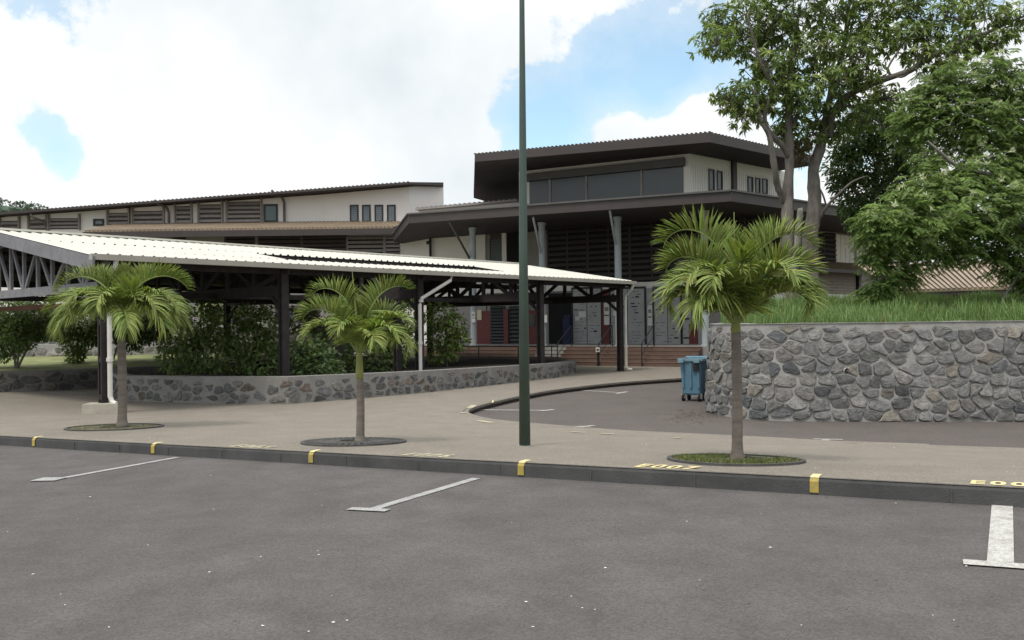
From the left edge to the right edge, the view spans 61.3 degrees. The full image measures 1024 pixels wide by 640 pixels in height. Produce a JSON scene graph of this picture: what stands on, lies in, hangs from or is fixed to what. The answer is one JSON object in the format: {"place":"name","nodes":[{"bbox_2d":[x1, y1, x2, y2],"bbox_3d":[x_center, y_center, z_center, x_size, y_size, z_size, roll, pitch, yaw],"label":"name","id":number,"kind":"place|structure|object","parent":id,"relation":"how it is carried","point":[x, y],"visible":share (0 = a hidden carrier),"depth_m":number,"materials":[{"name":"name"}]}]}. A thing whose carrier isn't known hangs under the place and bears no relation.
{"place":"outdoors","nodes":[
{"label":"outdoors","id":0,"kind":"place"},
{"bbox_2d":[0,205,22,211],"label":"hill","id":1,"kind":"structure","parent":0,"point":[5,208],"depth_m":305.18,"materials":[{"name":"green plant"}]},
{"bbox_2d":[0,197,49,211],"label":"hill woodland","id":2,"kind":"object","parent":1,"relation":"on","point":[27,206],"visible":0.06,"depth_m":313.26,"materials":[{"name":"green plant"}]},
{"bbox_2d":[0,347,368,370],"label":"terrace","id":3,"kind":"structure","parent":0,"point":[44,363],"depth_m":30.08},
{"bbox_2d":[0,295,67,367],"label":"tree","id":4,"kind":"object","parent":3,"relation":"on","point":[17,336],"visible":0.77,"depth_m":27.66,"materials":[{"name":"green plant"}]},
{"bbox_2d":[55,310,112,363],"bbox_3d":[-15.070,0.470,30.006,2.433,2.528,1.750,-1,0,0],"label":"tree","id":5,"kind":"object","parent":3,"relation":"on","point":[85,330],"visible":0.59,"depth_m":29.71,"materials":[{"name":"green plant"}]},
{"bbox_2d":[92,310,171,361],"bbox_3d":[-13.386,0.429,30.517,2.824,2.488,1.836,-1,0,0],"label":"tree","id":6,"kind":"object","parent":3,"relation":"on","point":[147,337],"visible":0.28,"depth_m":30.20,"materials":[{"name":"green plant"}]},
{"bbox_2d":[0,340,348,364],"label":"garden wall","id":7,"kind":"structure","parent":3,"relation":"on","point":[48,350],"depth_m":33.56,"materials":[{"name":"stone"}]},
{"bbox_2d":[33,323,354,352],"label":"garden wall","id":8,"kind":"structure","parent":3,"relation":"on","point":[295,337],"depth_m":35.42,"materials":[{"name":"stone"}]},
{"bbox_2d":[0,181,443,355],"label":"classroom wing","id":9,"kind":"structure","parent":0,"point":[364,218],"depth_m":52.57,"materials":[{"name":"beige paint"}]},
{"bbox_2d":[93,219,103,225],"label":"window","id":10,"kind":"structure","parent":9,"relation":"in","point":[96,222],"depth_m":52.95,"materials":[{"name":"glass"}]},
{"bbox_2d":[215,306,255,323],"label":"window","id":11,"kind":"structure","parent":9,"relation":"in","point":[220,306],"depth_m":50.57,"materials":[{"name":"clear glass"}]},
{"bbox_2d":[263,204,277,221],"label":"window","id":12,"kind":"structure","parent":9,"relation":"in","point":[270,211],"depth_m":52.99,"materials":[{"name":"glass"}]},
{"bbox_2d":[275,306,319,322],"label":"window","id":13,"kind":"structure","parent":9,"relation":"in","point":[291,316],"depth_m":50.57,"materials":[{"name":"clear glass"}]},
{"bbox_2d":[350,205,358,221],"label":"window","id":14,"kind":"structure","parent":9,"relation":"in","point":[354,209],"depth_m":52.75,"materials":[{"name":"glass"}]},
{"bbox_2d":[362,205,370,221],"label":"window","id":15,"kind":"structure","parent":9,"relation":"in","point":[366,209],"depth_m":52.67,"materials":[{"name":"glass"}]},
{"bbox_2d":[374,205,382,221],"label":"window","id":16,"kind":"structure","parent":9,"relation":"in","point":[378,209],"depth_m":52.59,"materials":[{"name":"glass"}]},
{"bbox_2d":[387,205,395,221],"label":"window","id":17,"kind":"structure","parent":9,"relation":"in","point":[391,209],"depth_m":52.50,"materials":[{"name":"glass"}]},
{"bbox_2d":[157,356,566,375],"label":"planting soil","id":18,"kind":"structure","parent":0,"point":[473,361],"depth_m":33.04,"materials":[{"name":"soil"}]},
{"bbox_2d":[151,299,245,375],"bbox_3d":[-9.386,0.507,25.983,2.660,2.647,2.313,-1,0,0],"label":"shrub","id":19,"kind":"object","parent":18,"relation":"on","point":[200,339],"visible":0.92,"depth_m":25.72,"materials":[{"name":"green plant"}]},
{"bbox_2d":[162,303,277,346],"bbox_3d":[-11.104,0.274,32.989,5.123,2.932,1.461,-1,0,0],"label":"shrub","id":20,"kind":"object","parent":18,"relation":"on","point":[268,320],"visible":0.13,"depth_m":32.83,"materials":[{"name":"green plant"}]},
{"bbox_2d":[220,300,278,375],"bbox_3d":[-7.901,0.667,26.476,2.325,2.582,1.823,-1,0,0],"label":"shrub","id":21,"kind":"object","parent":18,"relation":"on","point":[254,328],"visible":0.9,"depth_m":26.31,"materials":[{"name":"green plant"}]},
{"bbox_2d":[277,303,339,357],"bbox_3d":[-7.097,0.426,31.090,2.597,2.516,1.591,-1,0,0],"label":"shrub","id":22,"kind":"object","parent":18,"relation":"on","point":[308,317],"visible":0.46,"depth_m":30.89,"materials":[{"name":"green plant"}]},
{"bbox_2d":[289,332,345,375],"bbox_3d":[-5.847,1.166,25.476,1.963,1.670,1.740,-1,0,0],"label":"shrub","id":23,"kind":"object","parent":18,"relation":"on","point":[305,365],"visible":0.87,"depth_m":25.25,"materials":[{"name":"green plant"}]},
{"bbox_2d":[337,329,402,371],"bbox_3d":[-4.692,1.161,28.513,2.224,2.034,1.444,-1,0,-12],"label":"shrub","id":24,"kind":"object","parent":18,"relation":"on","point":[367,364],"visible":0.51,"depth_m":28.29,"materials":[{"name":"green plant"}]},
{"bbox_2d":[376,286,428,367],"bbox_3d":[-3.817,0.233,28.996,2.060,3.004,1.635,-1,0,0],"label":"shrub","id":25,"kind":"object","parent":18,"relation":"on","point":[405,304],"visible":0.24,"depth_m":28.84,"materials":[{"name":"green plant"}]},
{"bbox_2d":[424,302,471,365],"bbox_3d":[-2.309,0.547,31.006,1.874,2.580,1.430,-1,0,0],"label":"shrub","id":26,"kind":"object","parent":18,"relation":"on","point":[455,335],"visible":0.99,"depth_m":30.80,"materials":[{"name":"green plant"}]},
{"bbox_2d":[0,445,1023,639],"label":"parking lot","id":27,"kind":"structure","parent":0,"point":[425,555],"depth_m":5.42,"materials":[{"name":"grey asphalt"}]},
{"bbox_2d":[7,463,979,631],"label":"litter","id":28,"kind":"object","parent":27,"relation":"on","point":[524,601],"visible":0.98,"depth_m":4.63,"materials":[{"name":"paper"}]},
{"bbox_2d":[0,366,1023,487],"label":"pavement","id":29,"kind":"structure","parent":0,"point":[439,423],"depth_m":12.99,"materials":[{"name":"concrete"}]},
{"bbox_2d":[64,423,163,430],"bbox_3d":[-6.616,1.795,14.400,1.520,0.128,1.520,-1,0,0],"label":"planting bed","id":30,"kind":"object","parent":29,"relation":"on","point":[110,427],"visible":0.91,"depth_m":14.27,"materials":[{"name":"plant"}]},
{"bbox_2d":[39,259,195,426],"bbox_3d":[-6.523,0.447,14.268,2.471,2.990,1.676,-1,0,0],"label":"palm tree","id":31,"kind":"object","parent":30,"relation":"on","point":[121,296],"visible":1,"depth_m":14.18,"materials":[{"name":"green plant"}]},
{"bbox_2d":[0,363,246,391],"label":"terrace wall","id":32,"kind":"structure","parent":29,"relation":"on","point":[42,380],"depth_m":26.35,"materials":[{"name":"stone"}]},
{"bbox_2d":[0,228,636,413],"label":"covered walkway","id":33,"kind":"structure","parent":29,"relation":"on","point":[32,262],"depth_m":24.75,"materials":[{"name":"metal"}]},
{"bbox_2d":[113,360,575,403],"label":"planter wall","id":34,"kind":"structure","parent":29,"relation":"on","point":[242,389],"depth_m":21.84,"materials":[{"name":"stone"}]},
{"bbox_2d":[300,437,406,446],"bbox_3d":[-2.029,1.570,11.102,1.340,0.150,1.340,-1,0,0],"label":"tree grate","id":35,"kind":"object","parent":29,"relation":"on","point":[344,442],"visible":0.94,"depth_m":10.87,"materials":[{"name":"metal"}]},
{"bbox_2d":[293,271,417,440],"bbox_3d":[-1.978,0.538,11.048,1.651,2.365,1.221,-1,0,0],"label":"palm tree","id":36,"kind":"object","parent":35,"relation":"on","point":[360,325],"visible":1,"depth_m":11.05,"materials":[{"name":"green plant"}]},
{"bbox_2d":[412,345,557,356],"bbox_3d":[-1.454,1.609,39.604,7.885,0.871,0.046,-1,0,28],"label":"railing","id":37,"kind":"object","parent":29,"relation":"on","point":[504,346],"visible":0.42,"depth_m":38.94,"materials":[{"name":"black metal"}]},
{"bbox_2d":[0,434,1023,507],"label":"kerb","id":38,"kind":"structure","parent":29,"relation":"on","point":[940,491],"depth_m":8.03,"materials":[{"name":"concrete"}]},
{"bbox_2d":[518,0,531,446],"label":"lamp post","id":39,"kind":"object","parent":29,"relation":"on","point":[524,408],"visible":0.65,"depth_m":10.45,"materials":[{"name":"metal"}]},
{"bbox_2d":[596,347,599,365],"bbox_3d":[3.666,1.572,36.979,0.160,0.800,0.125,-1,0,0],"label":"marker post","id":40,"kind":"object","parent":29,"relation":"on","point":[597,349],"visible":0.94,"depth_m":36.92,"materials":[{"name":"black metal"}]},
{"bbox_2d":[354,131,959,366],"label":"entrance building","id":41,"kind":"structure","parent":29,"relation":"on","point":[601,208],"depth_m":40.29,"materials":[{"name":"paint"}]},
{"bbox_2d":[472,312,474,322],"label":"notice","id":42,"kind":"object","parent":41,"relation":"attached to","point":[473,317],"visible":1,"depth_m":41.90,"materials":[{"name":"paper"}]},
{"bbox_2d":[477,310,481,319],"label":"notice","id":43,"kind":"object","parent":41,"relation":"attached to","point":[479,314],"visible":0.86,"depth_m":45.93,"materials":[{"name":"paper"}]},
{"bbox_2d":[489,238,501,260],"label":"window","id":44,"kind":"structure","parent":41,"relation":"in","point":[495,243],"depth_m":45.48,"materials":[{"name":"glass"}]},
{"bbox_2d":[490,306,504,343],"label":"louvre door","id":45,"kind":"structure","parent":41,"relation":"in","point":[496,312],"depth_m":45.46,"materials":[{"name":"black metal"}]},
{"bbox_2d":[509,306,518,343],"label":"louvre door","id":46,"kind":"structure","parent":41,"relation":"in","point":[513,310],"depth_m":44.99,"materials":[{"name":"black metal"}]},
{"bbox_2d":[529,310,536,343],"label":"red door","id":47,"kind":"structure","parent":41,"relation":"in","point":[532,313],"depth_m":44.43,"materials":[{"name":"paint"}]},
{"bbox_2d":[529,180,548,203],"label":"window","id":48,"kind":"structure","parent":41,"relation":"in","point":[538,190],"depth_m":40.34,"materials":[{"name":"grey glass"}]},
{"bbox_2d":[557,325,571,356],"bbox_3d":[2.358,1.109,38.700,0.046,1.771,1.596,-1,0,28],"label":"handrail","id":49,"kind":"object","parent":41,"relation":"on","point":[567,341],"visible":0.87,"depth_m":38.82,"materials":[{"name":"black metal"}]},
{"bbox_2d":[549,176,584,202],"bbox_3d":[2.530,-5.766,39.643,1.838,1.523,0.088,-1,0,28],"label":"window","id":50,"kind":"structure","parent":41,"relation":"in","point":[572,188],"depth_m":39.65,"materials":[{"name":"grey glass"}]},
{"bbox_2d":[579,311,585,316],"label":"notice","id":51,"kind":"object","parent":41,"relation":"attached to","point":[582,313],"visible":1,"depth_m":43.03,"materials":[{"name":"paper"}]},
{"bbox_2d":[598,325,612,365],"bbox_3d":[4.094,1.085,37.758,0.046,1.771,1.596,-1,0,28],"label":"handrail","id":52,"kind":"object","parent":41,"relation":"on","point":[606,343],"visible":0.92,"depth_m":37.61,"materials":[{"name":"black metal"}]},
{"bbox_2d":[604,303,609,324],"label":"notice","id":53,"kind":"object","parent":41,"relation":"attached to","point":[606,315],"visible":0.93,"depth_m":42.39,"materials":[{"name":"paper"}]},
{"bbox_2d":[585,171,639,199],"bbox_3d":[4.491,-5.794,38.579,2.626,1.523,0.088,-1,0,28],"label":"window","id":54,"kind":"structure","parent":41,"relation":"in","point":[622,184],"depth_m":38.59,"materials":[{"name":"grey glass"}]},
{"bbox_2d":[641,324,654,366],"bbox_3d":[5.796,1.060,36.834,0.046,1.771,1.596,-1,0,28],"label":"handrail","id":55,"kind":"object","parent":41,"relation":"on","point":[648,344],"visible":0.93,"depth_m":36.77,"materials":[{"name":"black metal"}]},
{"bbox_2d":[647,305,651,325],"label":"notice","id":56,"kind":"object","parent":41,"relation":"attached to","point":[649,312],"visible":0.95,"depth_m":41.32,"materials":[{"name":"paper"}]},
{"bbox_2d":[640,166,683,195],"bbox_3d":[6.516,-5.823,37.480,1.982,1.523,0.088,-1,0,28],"label":"window","id":57,"kind":"structure","parent":41,"relation":"in","point":[670,180],"depth_m":37.49,"materials":[{"name":"grey glass"}]},
{"bbox_2d":[708,169,714,190],"bbox_3d":[8.746,-6.136,37.838,0.415,0.942,0.048,-1,0,-41],"label":"window","id":58,"kind":"structure","parent":41,"relation":"in","point":[711,172],"depth_m":37.85,"materials":[{"name":"grey glass"}]},
{"bbox_2d":[717,170,722,189],"bbox_3d":[9.197,-6.170,38.224,0.400,0.867,0.048,-1,0,-41],"label":"window","id":59,"kind":"structure","parent":41,"relation":"in","point":[719,173],"depth_m":38.24,"materials":[{"name":"grey glass"}]},
{"bbox_2d":[747,176,753,191],"bbox_3d":[10.968,-6.230,39.739,0.406,0.739,0.048,-1,0,-41],"label":"window","id":60,"kind":"structure","parent":41,"relation":"in","point":[749,179],"depth_m":39.72,"materials":[{"name":"grey glass"}]},
{"bbox_2d":[755,177,760,192],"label":"window","id":61,"kind":"structure","parent":41,"relation":"in","point":[757,180],"depth_m":40.14,"materials":[{"name":"grey glass"}]},
{"bbox_2d":[762,178,767,193],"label":"window","id":62,"kind":"structure","parent":41,"relation":"in","point":[764,181],"depth_m":40.50,"materials":[{"name":"grey glass"}]},
{"bbox_2d":[667,452,805,466],"bbox_3d":[2.211,1.386,8.556,1.330,0.175,1.330,-1,0,0],"label":"planting bed","id":63,"kind":"object","parent":29,"relation":"on","point":[724,459],"visible":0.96,"depth_m":8.30,"materials":[{"name":"plant"}]},
{"bbox_2d":[649,204,833,458],"bbox_3d":[2.238,0.184,8.539,1.825,2.708,1.520,-1,0,0],"label":"palm tree","id":64,"kind":"object","parent":63,"relation":"on","point":[734,281],"visible":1,"depth_m":8.38,"materials":[{"name":"green plant"}]},
{"bbox_2d":[463,378,1023,448],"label":"kerb","id":65,"kind":"structure","parent":29,"relation":"on","point":[532,395],"depth_m":20.28,"materials":[{"name":"grey concrete"}]},
{"bbox_2d":[704,320,1023,421],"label":"retaining wall","id":66,"kind":"structure","parent":29,"relation":"on","point":[955,371],"depth_m":16.88,"materials":[{"name":"stone"}]},
{"bbox_2d":[0,0,1023,261],"label":"sky","id":67,"kind":"structure","parent":0,"point":[104,102],"materials":[{"name":"white"}]},
{"bbox_2d":[562,315,571,343],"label":"door","id":68,"kind":"structure","parent":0,"point":[567,321],"depth_m":43.15,"materials":[{"name":"blue paint"}]},
{"bbox_2d":[471,382,1023,447],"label":"driveway","id":69,"kind":"structure","parent":0,"point":[634,407],"depth_m":16.98,"materials":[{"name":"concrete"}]},
{"bbox_2d":[653,407,716,422],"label":"fallen leaves","id":70,"kind":"object","parent":69,"relation":"on","point":[690,415],"visible":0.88,"depth_m":18.13,"materials":[{"name":"brown plant"}]},
{"bbox_2d":[677,356,706,401],"bbox_3d":[4.593,1.478,21.798,0.660,1.112,0.870,-1,0,29],"label":"wheeled bin","id":71,"kind":"object","parent":69,"relation":"on","point":[693,370],"visible":0.86,"depth_m":21.57,"materials":[{"name":"plastic"}]},
{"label":"bank","id":72,"kind":"structure","parent":0,"visible":0},
{"bbox_2d":[685,0,1023,299],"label":"broadleaf tree","id":73,"kind":"object","parent":72,"relation":"on","point":[785,78],"visible":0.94,"depth_m":24.76,"materials":[{"name":"green plant"}]},
{"bbox_2d":[792,138,816,169],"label":"dry leaf clump","id":74,"kind":"object","parent":73,"relation":"attached to","point":[797,159],"visible":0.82,"depth_m":25.23,"materials":[{"name":"plant"}]},
{"bbox_2d":[721,287,1023,323],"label":"grass","id":75,"kind":"structure","parent":72,"relation":"on","point":[981,306],"depth_m":18.75,"materials":[{"name":"green plant"}]},
{"bbox_2d":[819,87,955,281],"bbox_3d":[12.168,-3.671,27.832,5.262,7.778,2.292,-1,0,-13],"label":"shade tree","id":76,"kind":"object","parent":72,"relation":"on","point":[865,145],"visible":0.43,"depth_m":27.23,"materials":[{"name":"green plant"}]},
{"bbox_2d":[844,47,1023,305],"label":"feathery tree","id":77,"kind":"object","parent":72,"relation":"on","point":[907,222],"visible":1,"depth_m":21.49,"materials":[{"name":"green plant"}]},
{"bbox_2d":[858,260,1022,297],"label":"annex building","id":78,"kind":"structure","parent":72,"relation":"on","point":[954,283],"depth_m":31.52,"materials":[{"name":"brown metal"}]}
]}

